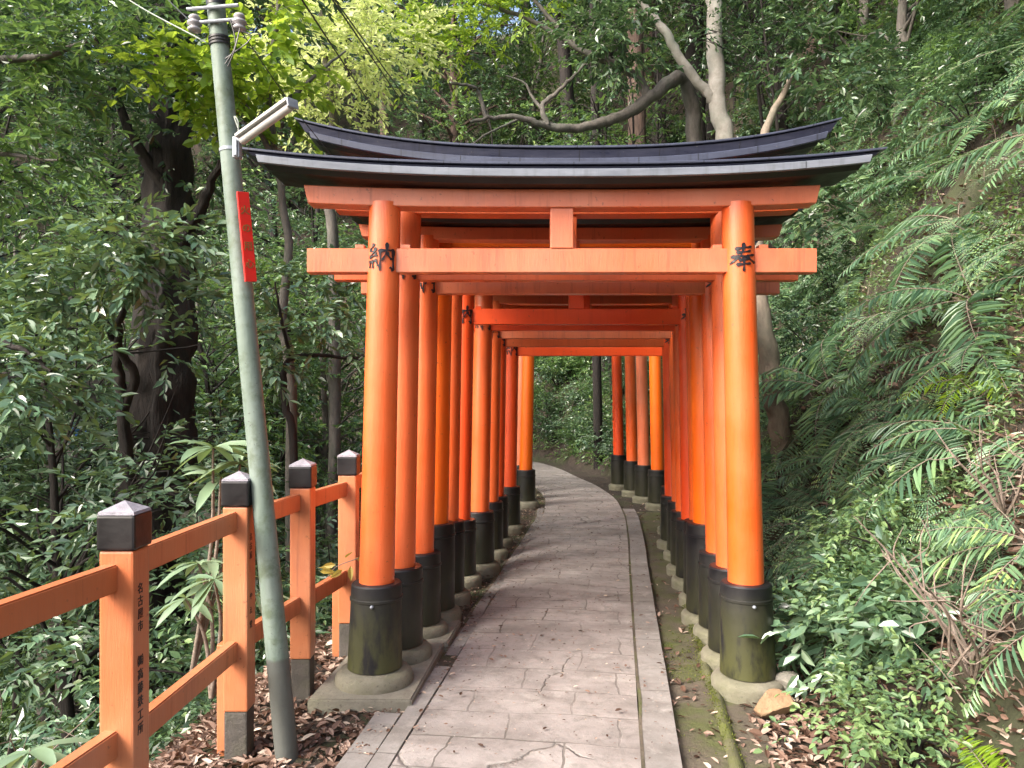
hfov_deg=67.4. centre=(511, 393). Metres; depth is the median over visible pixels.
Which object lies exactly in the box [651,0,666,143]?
forest tree
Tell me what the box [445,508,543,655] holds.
kerb
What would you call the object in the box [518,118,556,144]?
shrub
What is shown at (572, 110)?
forest tree
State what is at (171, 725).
undergrowth
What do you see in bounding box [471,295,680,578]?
torii gate
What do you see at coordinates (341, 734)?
gutter
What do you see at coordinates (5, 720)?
shrub
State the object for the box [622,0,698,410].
forest tree
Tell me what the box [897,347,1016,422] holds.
fern
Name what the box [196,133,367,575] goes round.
forest tree
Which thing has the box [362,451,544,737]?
path joint
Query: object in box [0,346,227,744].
forest tree
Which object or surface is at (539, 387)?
shrub
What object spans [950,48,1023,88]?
fern
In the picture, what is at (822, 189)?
fern
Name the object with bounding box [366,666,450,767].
kerb
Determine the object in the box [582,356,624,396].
shrub
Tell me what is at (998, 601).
fern
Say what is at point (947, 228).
fern
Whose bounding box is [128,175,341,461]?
forest tree
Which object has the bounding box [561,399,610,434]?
shrub
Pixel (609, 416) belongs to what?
shrub
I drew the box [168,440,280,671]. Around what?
leafy plant
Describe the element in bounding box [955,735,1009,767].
fern
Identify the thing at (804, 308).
fern
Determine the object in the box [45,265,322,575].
forest tree
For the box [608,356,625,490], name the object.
torii gate
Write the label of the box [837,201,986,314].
fern
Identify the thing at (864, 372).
fern
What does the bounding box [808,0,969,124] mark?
forest tree
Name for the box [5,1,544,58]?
sky
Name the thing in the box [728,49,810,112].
shrub
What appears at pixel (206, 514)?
leafy plant
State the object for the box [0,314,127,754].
forest tree
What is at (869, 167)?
fern
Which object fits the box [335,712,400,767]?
kerb
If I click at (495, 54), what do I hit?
forest tree
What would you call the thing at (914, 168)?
fern
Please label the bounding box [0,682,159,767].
shrub
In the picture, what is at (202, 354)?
forest tree
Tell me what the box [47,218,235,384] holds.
forest tree
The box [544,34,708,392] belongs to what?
forest tree
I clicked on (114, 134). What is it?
forest tree
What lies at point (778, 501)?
fern
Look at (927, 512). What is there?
fern
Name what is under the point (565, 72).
forest tree
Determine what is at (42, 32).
forest tree
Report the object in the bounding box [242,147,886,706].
torii gate
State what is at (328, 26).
forest tree
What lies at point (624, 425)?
shrub
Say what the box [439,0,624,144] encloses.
forest tree
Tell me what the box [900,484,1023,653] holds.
fern
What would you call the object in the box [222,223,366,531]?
forest tree
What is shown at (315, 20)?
power cable
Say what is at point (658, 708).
kerb
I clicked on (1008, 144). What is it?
fern
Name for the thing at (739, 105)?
shrub
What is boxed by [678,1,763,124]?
forest tree
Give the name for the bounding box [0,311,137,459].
forest tree
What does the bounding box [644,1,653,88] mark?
forest tree
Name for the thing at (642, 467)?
torii gate
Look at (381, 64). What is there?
power cable
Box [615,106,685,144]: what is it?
shrub
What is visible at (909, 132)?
fern
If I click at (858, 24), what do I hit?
forest tree
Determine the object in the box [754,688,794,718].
rock
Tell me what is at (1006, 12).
fern
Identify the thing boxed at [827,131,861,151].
fern
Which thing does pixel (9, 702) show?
shrub
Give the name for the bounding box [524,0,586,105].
forest tree
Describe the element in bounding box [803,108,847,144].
shrub
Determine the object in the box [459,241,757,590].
torii gate
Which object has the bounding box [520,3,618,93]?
forest tree
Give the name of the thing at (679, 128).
shrub
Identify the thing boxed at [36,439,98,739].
shrub
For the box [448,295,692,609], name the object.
torii gate
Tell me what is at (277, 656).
utility pole
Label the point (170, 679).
shrub
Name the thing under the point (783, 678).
rock
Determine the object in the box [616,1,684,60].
forest tree
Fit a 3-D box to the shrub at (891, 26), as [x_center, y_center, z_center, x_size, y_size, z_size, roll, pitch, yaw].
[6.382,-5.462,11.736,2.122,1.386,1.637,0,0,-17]
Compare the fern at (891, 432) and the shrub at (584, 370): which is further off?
the shrub at (584, 370)
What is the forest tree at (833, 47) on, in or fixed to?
on the ground
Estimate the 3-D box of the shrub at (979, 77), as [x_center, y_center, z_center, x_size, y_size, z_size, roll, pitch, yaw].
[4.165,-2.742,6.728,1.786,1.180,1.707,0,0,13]
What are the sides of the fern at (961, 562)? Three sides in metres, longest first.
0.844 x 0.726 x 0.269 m
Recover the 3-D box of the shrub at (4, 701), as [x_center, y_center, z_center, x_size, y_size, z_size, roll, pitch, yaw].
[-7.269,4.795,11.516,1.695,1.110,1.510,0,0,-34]
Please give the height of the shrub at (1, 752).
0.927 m
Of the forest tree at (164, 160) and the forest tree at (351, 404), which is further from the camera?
the forest tree at (351, 404)
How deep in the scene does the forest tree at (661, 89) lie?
12.02 m
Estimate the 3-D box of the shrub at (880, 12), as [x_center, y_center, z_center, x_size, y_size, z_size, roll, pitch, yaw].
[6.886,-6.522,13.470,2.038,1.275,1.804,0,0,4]
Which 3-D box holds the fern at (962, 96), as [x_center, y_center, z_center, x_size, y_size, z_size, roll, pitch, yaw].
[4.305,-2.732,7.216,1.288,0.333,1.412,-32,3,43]
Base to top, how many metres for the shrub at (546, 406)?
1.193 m
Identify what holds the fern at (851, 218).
on the ground
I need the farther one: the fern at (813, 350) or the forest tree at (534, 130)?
the forest tree at (534, 130)
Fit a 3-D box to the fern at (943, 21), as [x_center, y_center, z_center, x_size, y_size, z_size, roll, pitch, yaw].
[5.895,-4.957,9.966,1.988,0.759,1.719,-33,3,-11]
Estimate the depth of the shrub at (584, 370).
18.90 m
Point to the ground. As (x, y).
(588, 472)
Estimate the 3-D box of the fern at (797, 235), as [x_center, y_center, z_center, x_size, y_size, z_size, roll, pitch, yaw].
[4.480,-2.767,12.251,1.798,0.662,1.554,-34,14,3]
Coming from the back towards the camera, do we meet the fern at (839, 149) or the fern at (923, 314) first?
the fern at (839, 149)
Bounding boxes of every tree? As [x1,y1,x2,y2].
[0,0,72,116]
[0,0,205,262]
[0,0,345,759]
[0,1,31,129]
[0,44,379,401]
[0,89,132,587]
[0,95,24,265]
[0,165,137,641]
[0,191,115,582]
[0,192,234,503]
[0,241,289,754]
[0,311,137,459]
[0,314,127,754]
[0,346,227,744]
[0,357,326,762]
[0,415,118,661]
[1,197,95,381]
[2,0,855,562]
[7,0,145,249]
[12,70,207,343]
[15,142,355,483]
[19,325,126,438]
[35,325,350,650]
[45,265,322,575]
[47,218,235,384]
[59,378,117,662]
[64,325,210,441]
[86,0,350,650]
[91,0,257,95]
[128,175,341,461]
[141,1,285,194]
[191,23,334,286]
[194,229,366,554]
[195,0,464,606]
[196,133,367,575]
[196,300,362,522]
[204,234,367,463]
[206,0,337,228]
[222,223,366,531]
[248,0,381,151]
[305,0,452,135]
[313,0,364,131]
[334,0,494,139]
[352,0,554,144]
[362,0,702,143]
[405,69,478,141]
[424,87,553,143]
[426,3,517,142]
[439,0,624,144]
[458,30,538,143]
[486,96,562,144]
[498,0,530,143]
[518,0,620,144]
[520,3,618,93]
[523,2,695,377]
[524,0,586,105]
[528,0,853,139]
[531,7,627,404]
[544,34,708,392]
[574,0,681,144]
[575,8,602,108]
[588,2,745,143]
[589,0,602,468]
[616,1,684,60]
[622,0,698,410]
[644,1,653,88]
[646,0,771,73]
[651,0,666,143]
[657,0,706,140]
[667,0,845,128]
[675,0,858,245]
[678,0,797,130]
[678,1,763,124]
[702,0,799,115]
[705,8,724,140]
[732,3,746,37]
[734,0,919,462]
[740,1,765,81]
[762,0,911,100]
[800,0,822,63]
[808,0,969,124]
[824,2,839,82]
[834,0,840,51]
[1004,0,1023,24]
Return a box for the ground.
[0,0,1023,767]
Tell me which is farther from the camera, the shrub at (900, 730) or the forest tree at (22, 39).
the forest tree at (22, 39)
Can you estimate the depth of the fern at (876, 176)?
8.78 m
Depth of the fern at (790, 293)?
9.66 m
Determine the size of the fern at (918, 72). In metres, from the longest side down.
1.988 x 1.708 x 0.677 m
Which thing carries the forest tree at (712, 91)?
on the ground
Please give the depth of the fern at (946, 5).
9.70 m
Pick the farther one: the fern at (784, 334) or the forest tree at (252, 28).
the forest tree at (252, 28)
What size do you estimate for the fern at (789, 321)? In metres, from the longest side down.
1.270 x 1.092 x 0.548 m
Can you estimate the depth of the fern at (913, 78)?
9.76 m
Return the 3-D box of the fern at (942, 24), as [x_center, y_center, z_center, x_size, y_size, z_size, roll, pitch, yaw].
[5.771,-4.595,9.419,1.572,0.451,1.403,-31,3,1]
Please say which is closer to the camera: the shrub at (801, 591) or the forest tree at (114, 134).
the shrub at (801, 591)
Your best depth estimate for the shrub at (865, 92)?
10.42 m
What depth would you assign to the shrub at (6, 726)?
10.11 m
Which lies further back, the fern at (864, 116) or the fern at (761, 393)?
the fern at (864, 116)
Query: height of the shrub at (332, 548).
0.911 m
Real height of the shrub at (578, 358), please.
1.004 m
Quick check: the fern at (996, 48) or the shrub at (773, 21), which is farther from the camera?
the shrub at (773, 21)
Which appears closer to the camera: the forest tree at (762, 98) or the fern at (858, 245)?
the fern at (858, 245)
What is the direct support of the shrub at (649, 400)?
on the ground
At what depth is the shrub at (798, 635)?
3.96 m
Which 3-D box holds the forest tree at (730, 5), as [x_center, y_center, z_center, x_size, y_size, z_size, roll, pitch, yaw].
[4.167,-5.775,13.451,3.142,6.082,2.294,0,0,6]
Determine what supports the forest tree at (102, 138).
on the ground
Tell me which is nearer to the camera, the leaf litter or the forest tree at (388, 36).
the leaf litter
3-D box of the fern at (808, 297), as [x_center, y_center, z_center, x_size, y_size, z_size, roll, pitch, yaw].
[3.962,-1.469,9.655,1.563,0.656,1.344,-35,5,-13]
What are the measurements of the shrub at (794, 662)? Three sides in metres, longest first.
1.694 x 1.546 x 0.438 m
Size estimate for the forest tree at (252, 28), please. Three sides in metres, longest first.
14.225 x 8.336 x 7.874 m
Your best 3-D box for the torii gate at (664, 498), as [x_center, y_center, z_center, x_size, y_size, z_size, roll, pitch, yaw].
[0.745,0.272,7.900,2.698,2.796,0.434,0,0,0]
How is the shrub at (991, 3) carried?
on the ground
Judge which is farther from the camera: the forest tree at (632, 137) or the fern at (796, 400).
the forest tree at (632, 137)
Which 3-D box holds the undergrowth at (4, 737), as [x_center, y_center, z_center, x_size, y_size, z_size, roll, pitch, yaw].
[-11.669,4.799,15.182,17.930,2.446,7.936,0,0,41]
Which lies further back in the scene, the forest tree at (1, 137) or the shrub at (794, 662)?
the forest tree at (1, 137)
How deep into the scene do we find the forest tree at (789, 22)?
11.65 m
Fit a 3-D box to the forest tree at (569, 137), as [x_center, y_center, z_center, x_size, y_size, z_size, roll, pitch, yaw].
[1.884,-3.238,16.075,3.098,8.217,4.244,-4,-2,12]
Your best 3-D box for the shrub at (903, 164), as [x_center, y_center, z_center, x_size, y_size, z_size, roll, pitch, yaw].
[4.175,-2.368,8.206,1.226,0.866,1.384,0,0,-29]
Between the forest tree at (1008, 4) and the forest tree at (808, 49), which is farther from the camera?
the forest tree at (808, 49)
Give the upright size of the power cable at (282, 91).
0.307 m
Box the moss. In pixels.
[662,599,777,767]
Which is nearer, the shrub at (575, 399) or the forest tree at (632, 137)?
the forest tree at (632, 137)
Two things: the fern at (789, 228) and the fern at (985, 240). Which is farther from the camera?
the fern at (789, 228)
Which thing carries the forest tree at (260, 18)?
on the ground
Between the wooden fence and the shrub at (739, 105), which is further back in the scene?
the shrub at (739, 105)
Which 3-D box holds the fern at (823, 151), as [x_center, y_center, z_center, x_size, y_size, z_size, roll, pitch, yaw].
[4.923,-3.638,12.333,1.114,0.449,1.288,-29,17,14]
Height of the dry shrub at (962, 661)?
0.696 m
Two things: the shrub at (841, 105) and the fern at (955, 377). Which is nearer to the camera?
the fern at (955, 377)
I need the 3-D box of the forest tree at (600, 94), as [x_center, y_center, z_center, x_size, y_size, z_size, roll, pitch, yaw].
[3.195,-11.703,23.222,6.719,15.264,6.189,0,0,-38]
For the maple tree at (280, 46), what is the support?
on the ground
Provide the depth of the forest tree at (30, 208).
7.81 m
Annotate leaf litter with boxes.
[149,6,1023,767]
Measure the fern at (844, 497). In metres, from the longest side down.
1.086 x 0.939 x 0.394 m
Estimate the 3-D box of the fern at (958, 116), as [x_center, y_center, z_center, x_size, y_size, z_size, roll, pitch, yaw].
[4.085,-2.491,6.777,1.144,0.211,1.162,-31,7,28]
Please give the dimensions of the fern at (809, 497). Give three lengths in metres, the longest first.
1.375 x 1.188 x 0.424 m
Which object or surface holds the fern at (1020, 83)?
on the ground
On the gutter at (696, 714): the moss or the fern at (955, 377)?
the moss
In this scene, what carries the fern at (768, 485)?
on the ground
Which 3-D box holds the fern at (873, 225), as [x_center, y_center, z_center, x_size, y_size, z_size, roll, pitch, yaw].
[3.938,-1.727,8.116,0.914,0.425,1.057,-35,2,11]
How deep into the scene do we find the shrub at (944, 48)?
7.64 m
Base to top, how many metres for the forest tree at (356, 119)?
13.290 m
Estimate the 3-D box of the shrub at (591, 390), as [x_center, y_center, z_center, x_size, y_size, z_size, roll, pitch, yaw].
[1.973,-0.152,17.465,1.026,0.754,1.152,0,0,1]
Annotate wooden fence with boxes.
[0,450,361,767]
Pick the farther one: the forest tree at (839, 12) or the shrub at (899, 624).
the forest tree at (839, 12)
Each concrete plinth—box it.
[308,643,443,714]
[427,620,460,649]
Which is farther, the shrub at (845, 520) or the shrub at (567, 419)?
the shrub at (567, 419)
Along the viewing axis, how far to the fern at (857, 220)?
9.33 m
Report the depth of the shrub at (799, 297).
9.70 m
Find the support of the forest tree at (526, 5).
on the ground
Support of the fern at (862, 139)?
on the ground
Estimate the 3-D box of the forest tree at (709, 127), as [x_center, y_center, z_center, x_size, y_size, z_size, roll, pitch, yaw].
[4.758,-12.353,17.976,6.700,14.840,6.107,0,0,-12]
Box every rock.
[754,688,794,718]
[775,671,797,695]
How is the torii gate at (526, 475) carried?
on the ground
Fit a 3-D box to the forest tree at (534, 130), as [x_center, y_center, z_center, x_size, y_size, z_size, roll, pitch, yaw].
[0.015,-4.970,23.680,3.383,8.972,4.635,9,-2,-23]
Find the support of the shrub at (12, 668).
on the ground
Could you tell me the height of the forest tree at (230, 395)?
7.122 m
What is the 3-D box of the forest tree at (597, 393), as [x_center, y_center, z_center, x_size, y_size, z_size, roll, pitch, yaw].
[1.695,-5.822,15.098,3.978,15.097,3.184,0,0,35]
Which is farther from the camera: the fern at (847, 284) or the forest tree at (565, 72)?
the forest tree at (565, 72)
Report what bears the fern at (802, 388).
on the ground
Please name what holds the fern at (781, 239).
on the ground
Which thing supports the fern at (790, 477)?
on the ground
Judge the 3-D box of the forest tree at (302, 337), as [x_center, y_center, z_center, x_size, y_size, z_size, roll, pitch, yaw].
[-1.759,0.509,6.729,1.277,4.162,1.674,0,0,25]
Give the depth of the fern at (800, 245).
11.38 m
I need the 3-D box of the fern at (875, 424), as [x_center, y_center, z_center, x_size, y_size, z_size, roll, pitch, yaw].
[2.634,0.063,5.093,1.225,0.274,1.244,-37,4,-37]
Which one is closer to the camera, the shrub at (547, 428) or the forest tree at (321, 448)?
the forest tree at (321, 448)
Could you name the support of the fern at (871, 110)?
on the ground
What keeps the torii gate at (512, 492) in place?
on the ground
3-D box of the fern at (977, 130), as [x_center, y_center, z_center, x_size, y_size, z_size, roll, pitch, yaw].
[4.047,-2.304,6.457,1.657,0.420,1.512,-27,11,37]
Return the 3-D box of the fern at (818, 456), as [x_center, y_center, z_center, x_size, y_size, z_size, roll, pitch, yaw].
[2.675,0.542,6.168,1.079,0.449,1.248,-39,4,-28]
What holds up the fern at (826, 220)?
on the ground
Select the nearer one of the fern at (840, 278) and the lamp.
the lamp
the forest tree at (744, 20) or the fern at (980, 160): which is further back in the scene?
the forest tree at (744, 20)
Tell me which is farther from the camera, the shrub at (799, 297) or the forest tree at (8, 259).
the forest tree at (8, 259)
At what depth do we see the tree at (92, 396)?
12.48 m
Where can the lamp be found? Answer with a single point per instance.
(271, 116)
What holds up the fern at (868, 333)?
on the ground
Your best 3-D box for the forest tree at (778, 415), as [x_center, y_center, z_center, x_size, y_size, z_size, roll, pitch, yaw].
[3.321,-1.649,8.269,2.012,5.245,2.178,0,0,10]
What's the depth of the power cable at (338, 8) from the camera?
6.40 m
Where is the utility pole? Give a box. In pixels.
[186,0,298,764]
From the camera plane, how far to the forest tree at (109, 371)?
12.94 m
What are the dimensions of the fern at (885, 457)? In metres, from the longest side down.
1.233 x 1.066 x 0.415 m
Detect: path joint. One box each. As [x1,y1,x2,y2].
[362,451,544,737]
[621,508,644,767]
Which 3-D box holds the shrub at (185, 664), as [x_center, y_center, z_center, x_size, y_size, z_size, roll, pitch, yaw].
[-2.171,2.160,6.572,2.020,1.264,1.788,0,0,21]
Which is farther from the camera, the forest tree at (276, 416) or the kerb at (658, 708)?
the forest tree at (276, 416)
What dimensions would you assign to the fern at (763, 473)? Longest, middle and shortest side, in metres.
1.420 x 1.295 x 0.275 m
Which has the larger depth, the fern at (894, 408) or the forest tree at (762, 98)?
the forest tree at (762, 98)
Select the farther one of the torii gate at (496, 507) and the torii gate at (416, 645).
the torii gate at (496, 507)
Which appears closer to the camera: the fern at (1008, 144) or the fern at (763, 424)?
the fern at (1008, 144)
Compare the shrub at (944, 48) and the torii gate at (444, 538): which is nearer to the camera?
the torii gate at (444, 538)
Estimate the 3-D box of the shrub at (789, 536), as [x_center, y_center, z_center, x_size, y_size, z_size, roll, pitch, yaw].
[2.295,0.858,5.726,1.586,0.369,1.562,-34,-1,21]
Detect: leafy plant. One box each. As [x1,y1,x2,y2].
[0,737,89,767]
[153,557,289,698]
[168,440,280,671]
[180,508,222,662]
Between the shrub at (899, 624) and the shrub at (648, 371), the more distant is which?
the shrub at (648, 371)
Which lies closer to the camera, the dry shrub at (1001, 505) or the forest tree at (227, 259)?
the dry shrub at (1001, 505)
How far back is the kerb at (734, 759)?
3.59 m
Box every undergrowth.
[0,654,99,756]
[6,506,360,762]
[533,132,683,471]
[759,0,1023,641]
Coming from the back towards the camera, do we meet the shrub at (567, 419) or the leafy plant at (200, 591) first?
the shrub at (567, 419)
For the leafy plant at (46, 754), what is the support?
on the ground
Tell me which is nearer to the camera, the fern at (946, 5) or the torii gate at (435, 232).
the torii gate at (435, 232)
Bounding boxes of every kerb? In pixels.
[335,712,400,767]
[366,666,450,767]
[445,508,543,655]
[623,509,681,767]
[697,652,744,767]
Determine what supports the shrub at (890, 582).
on the ground
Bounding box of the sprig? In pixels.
[318,552,359,579]
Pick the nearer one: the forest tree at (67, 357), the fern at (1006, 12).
the fern at (1006, 12)
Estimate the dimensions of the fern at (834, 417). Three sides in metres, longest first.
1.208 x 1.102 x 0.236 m
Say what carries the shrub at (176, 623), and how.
on the ground
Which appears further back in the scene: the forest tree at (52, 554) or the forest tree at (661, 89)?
the forest tree at (661, 89)
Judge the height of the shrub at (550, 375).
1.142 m
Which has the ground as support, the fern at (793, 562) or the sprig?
the fern at (793, 562)
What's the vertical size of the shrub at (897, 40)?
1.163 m
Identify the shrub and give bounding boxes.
[0,628,99,690]
[0,640,99,721]
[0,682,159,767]
[0,687,34,727]
[0,693,207,767]
[0,695,37,748]
[0,711,57,749]
[0,731,36,754]
[29,528,333,728]
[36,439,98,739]
[149,581,331,707]
[149,626,216,739]
[256,514,360,623]
[317,533,359,575]
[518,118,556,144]
[533,380,550,414]
[533,387,572,434]
[533,415,568,445]
[534,356,554,372]
[534,356,578,390]
[537,356,591,384]
[546,95,618,122]
[546,408,587,445]
[548,356,591,367]
[550,415,592,448]
[553,375,591,412]
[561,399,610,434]
[572,416,612,451]
[576,373,608,399]
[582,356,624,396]
[597,424,625,459]
[602,399,649,432]
[607,404,663,454]
[611,358,624,391]
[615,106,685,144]
[635,356,662,398]
[636,366,662,411]
[636,377,662,428]
[670,116,685,141]
[707,81,841,136]
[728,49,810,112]
[738,531,893,704]
[753,626,1018,767]
[763,443,870,583]
[764,5,802,42]
[768,260,831,334]
[770,294,858,371]
[770,464,964,590]
[770,554,840,664]
[774,544,905,683]
[778,508,979,675]
[779,524,981,699]
[789,233,869,315]
[797,0,878,42]
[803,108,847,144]
[806,112,853,153]
[818,47,931,131]
[822,58,893,126]
[829,24,920,100]
[835,128,936,220]
[847,0,929,60]
[849,0,951,64]
[852,0,986,107]
[853,516,1023,688]
[862,0,948,45]
[877,6,1023,156]
[895,16,981,94]
[895,20,1009,117]
[911,0,994,19]
[918,0,976,27]
[929,420,1023,517]
[940,0,986,15]
[989,0,1023,11]
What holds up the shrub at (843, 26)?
on the ground
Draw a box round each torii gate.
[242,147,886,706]
[294,117,841,670]
[348,209,802,644]
[434,243,705,627]
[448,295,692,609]
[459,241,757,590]
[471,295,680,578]
[474,295,674,562]
[474,304,671,549]
[504,347,664,535]
[516,356,663,510]
[517,356,650,503]
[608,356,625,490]
[621,356,637,496]
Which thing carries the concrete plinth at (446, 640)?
on the ground
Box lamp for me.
[219,97,298,159]
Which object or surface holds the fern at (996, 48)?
on the ground
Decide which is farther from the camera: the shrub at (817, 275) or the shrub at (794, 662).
the shrub at (817, 275)
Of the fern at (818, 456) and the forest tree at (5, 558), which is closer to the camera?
the fern at (818, 456)
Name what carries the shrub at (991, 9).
on the ground
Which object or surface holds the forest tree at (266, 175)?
on the ground
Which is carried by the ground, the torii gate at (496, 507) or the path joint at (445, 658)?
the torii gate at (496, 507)
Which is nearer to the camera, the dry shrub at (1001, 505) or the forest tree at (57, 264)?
the dry shrub at (1001, 505)
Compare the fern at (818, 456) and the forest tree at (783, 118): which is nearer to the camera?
the fern at (818, 456)
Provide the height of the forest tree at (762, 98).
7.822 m
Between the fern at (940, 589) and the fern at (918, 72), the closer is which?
the fern at (940, 589)
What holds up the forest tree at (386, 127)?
on the ground
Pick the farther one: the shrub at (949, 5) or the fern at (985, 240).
the shrub at (949, 5)
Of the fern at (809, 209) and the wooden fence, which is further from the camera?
the fern at (809, 209)
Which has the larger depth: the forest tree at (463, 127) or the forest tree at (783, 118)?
the forest tree at (463, 127)
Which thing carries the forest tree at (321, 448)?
on the ground
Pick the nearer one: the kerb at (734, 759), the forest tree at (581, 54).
the kerb at (734, 759)
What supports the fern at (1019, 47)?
on the ground
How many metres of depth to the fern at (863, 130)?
11.16 m
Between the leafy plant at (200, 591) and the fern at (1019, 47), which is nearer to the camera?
the leafy plant at (200, 591)
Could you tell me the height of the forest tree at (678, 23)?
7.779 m
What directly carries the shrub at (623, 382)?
on the ground
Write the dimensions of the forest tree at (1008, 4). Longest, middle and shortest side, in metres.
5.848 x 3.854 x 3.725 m
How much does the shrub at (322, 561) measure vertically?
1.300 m
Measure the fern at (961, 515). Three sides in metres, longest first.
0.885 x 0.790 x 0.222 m
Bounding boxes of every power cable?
[129,0,206,42]
[241,32,330,154]
[301,0,397,136]
[332,0,443,141]
[334,0,457,136]
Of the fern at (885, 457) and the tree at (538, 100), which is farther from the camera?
the tree at (538, 100)
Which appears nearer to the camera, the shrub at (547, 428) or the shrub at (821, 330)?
the shrub at (821, 330)
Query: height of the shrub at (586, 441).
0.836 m
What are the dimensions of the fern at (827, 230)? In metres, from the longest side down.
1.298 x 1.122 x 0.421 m
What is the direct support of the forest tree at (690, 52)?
on the ground
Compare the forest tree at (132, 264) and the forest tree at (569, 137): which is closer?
the forest tree at (132, 264)
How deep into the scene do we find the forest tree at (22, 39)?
39.84 m
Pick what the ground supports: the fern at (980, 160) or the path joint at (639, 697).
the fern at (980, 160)
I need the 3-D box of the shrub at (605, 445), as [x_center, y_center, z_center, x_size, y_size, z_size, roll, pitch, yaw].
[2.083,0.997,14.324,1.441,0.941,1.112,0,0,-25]
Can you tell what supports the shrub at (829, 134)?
on the ground
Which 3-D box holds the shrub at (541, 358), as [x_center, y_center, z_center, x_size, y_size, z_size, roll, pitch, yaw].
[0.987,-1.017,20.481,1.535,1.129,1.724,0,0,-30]
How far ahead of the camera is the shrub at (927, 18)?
10.60 m
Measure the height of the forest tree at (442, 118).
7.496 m
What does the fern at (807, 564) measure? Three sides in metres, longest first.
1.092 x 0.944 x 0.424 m
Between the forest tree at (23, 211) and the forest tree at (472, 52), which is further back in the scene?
the forest tree at (472, 52)
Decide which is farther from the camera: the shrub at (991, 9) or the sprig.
the shrub at (991, 9)
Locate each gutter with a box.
[294,510,534,767]
[636,512,779,767]
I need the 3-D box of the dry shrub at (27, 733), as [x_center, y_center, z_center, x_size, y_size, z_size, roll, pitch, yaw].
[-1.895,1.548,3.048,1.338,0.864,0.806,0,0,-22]
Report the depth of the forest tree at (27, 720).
8.03 m
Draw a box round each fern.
[758,348,802,424]
[759,309,864,404]
[759,334,861,461]
[760,384,802,432]
[761,426,816,511]
[761,446,776,500]
[762,468,816,527]
[762,497,815,541]
[763,539,789,597]
[764,197,823,244]
[764,515,852,587]
[766,425,871,493]
[768,230,785,246]
[768,250,838,312]
[772,467,856,554]
[772,527,866,599]
[775,290,831,328]
[775,324,796,350]
[777,178,855,237]
[780,317,819,344]
[781,217,824,232]
[783,446,846,497]
[784,239,811,247]
[784,365,809,408]
[787,257,863,302]
[798,225,859,320]
[807,146,838,154]
[808,387,874,445]
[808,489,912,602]
[811,163,874,211]
[811,207,857,233]
[816,377,889,452]
[817,370,929,499]
[818,212,865,271]
[818,223,975,365]
[818,321,924,417]
[821,454,929,546]
[824,195,913,239]
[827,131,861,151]
[828,259,874,305]
[831,351,984,471]
[832,207,883,264]
[833,213,877,244]
[836,206,901,246]
[837,156,891,189]
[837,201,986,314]
[839,223,1023,394]
[839,569,976,668]
[844,102,929,200]
[845,72,922,127]
[846,104,880,129]
[846,137,961,214]
[850,138,866,150]
[851,398,999,491]
[852,104,890,144]
[852,153,913,200]
[852,380,1023,545]
[854,87,923,149]
[857,265,975,345]
[868,479,955,597]
[872,330,1021,409]
[878,269,988,347]
[887,90,1023,166]
[889,52,937,103]
[890,29,984,124]
[892,545,1000,682]
[893,207,1010,265]
[895,146,1023,216]
[897,9,1023,133]
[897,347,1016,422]
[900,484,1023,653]
[907,88,1022,156]
[908,63,1003,151]
[911,0,986,60]
[920,41,1023,108]
[923,9,984,64]
[927,124,1023,199]
[927,467,1016,570]
[931,0,971,28]
[940,502,1022,579]
[949,216,1023,291]
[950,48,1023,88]
[951,0,1023,76]
[953,0,1003,24]
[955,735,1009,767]
[956,571,1023,716]
[963,129,1023,187]
[968,31,1023,72]
[973,72,1023,125]
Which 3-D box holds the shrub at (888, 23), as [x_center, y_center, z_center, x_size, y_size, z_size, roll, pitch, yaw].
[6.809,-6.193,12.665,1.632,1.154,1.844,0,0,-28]
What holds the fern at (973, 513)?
on the ground
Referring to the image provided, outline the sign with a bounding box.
[236,191,256,281]
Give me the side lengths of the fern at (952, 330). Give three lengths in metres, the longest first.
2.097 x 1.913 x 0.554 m
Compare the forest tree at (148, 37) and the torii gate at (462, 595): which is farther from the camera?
the forest tree at (148, 37)
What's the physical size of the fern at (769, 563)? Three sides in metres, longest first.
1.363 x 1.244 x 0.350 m
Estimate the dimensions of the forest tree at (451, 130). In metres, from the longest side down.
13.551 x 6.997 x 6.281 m
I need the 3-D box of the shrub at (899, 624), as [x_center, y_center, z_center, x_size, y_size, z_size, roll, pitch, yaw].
[1.825,1.000,3.538,1.130,0.782,1.041,0,0,19]
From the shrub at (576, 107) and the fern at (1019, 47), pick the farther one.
the shrub at (576, 107)
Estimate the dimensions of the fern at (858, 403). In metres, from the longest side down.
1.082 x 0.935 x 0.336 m
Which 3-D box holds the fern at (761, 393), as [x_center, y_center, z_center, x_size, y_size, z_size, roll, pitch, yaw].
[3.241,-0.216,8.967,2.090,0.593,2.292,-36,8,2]
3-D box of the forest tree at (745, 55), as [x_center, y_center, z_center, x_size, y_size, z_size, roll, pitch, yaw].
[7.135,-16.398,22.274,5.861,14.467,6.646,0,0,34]
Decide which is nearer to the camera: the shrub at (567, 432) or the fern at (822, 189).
the fern at (822, 189)
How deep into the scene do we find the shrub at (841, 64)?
12.72 m
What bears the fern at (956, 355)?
on the ground
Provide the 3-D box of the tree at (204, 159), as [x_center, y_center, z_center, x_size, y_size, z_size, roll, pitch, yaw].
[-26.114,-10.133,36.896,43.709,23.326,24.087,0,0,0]
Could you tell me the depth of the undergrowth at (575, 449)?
17.51 m

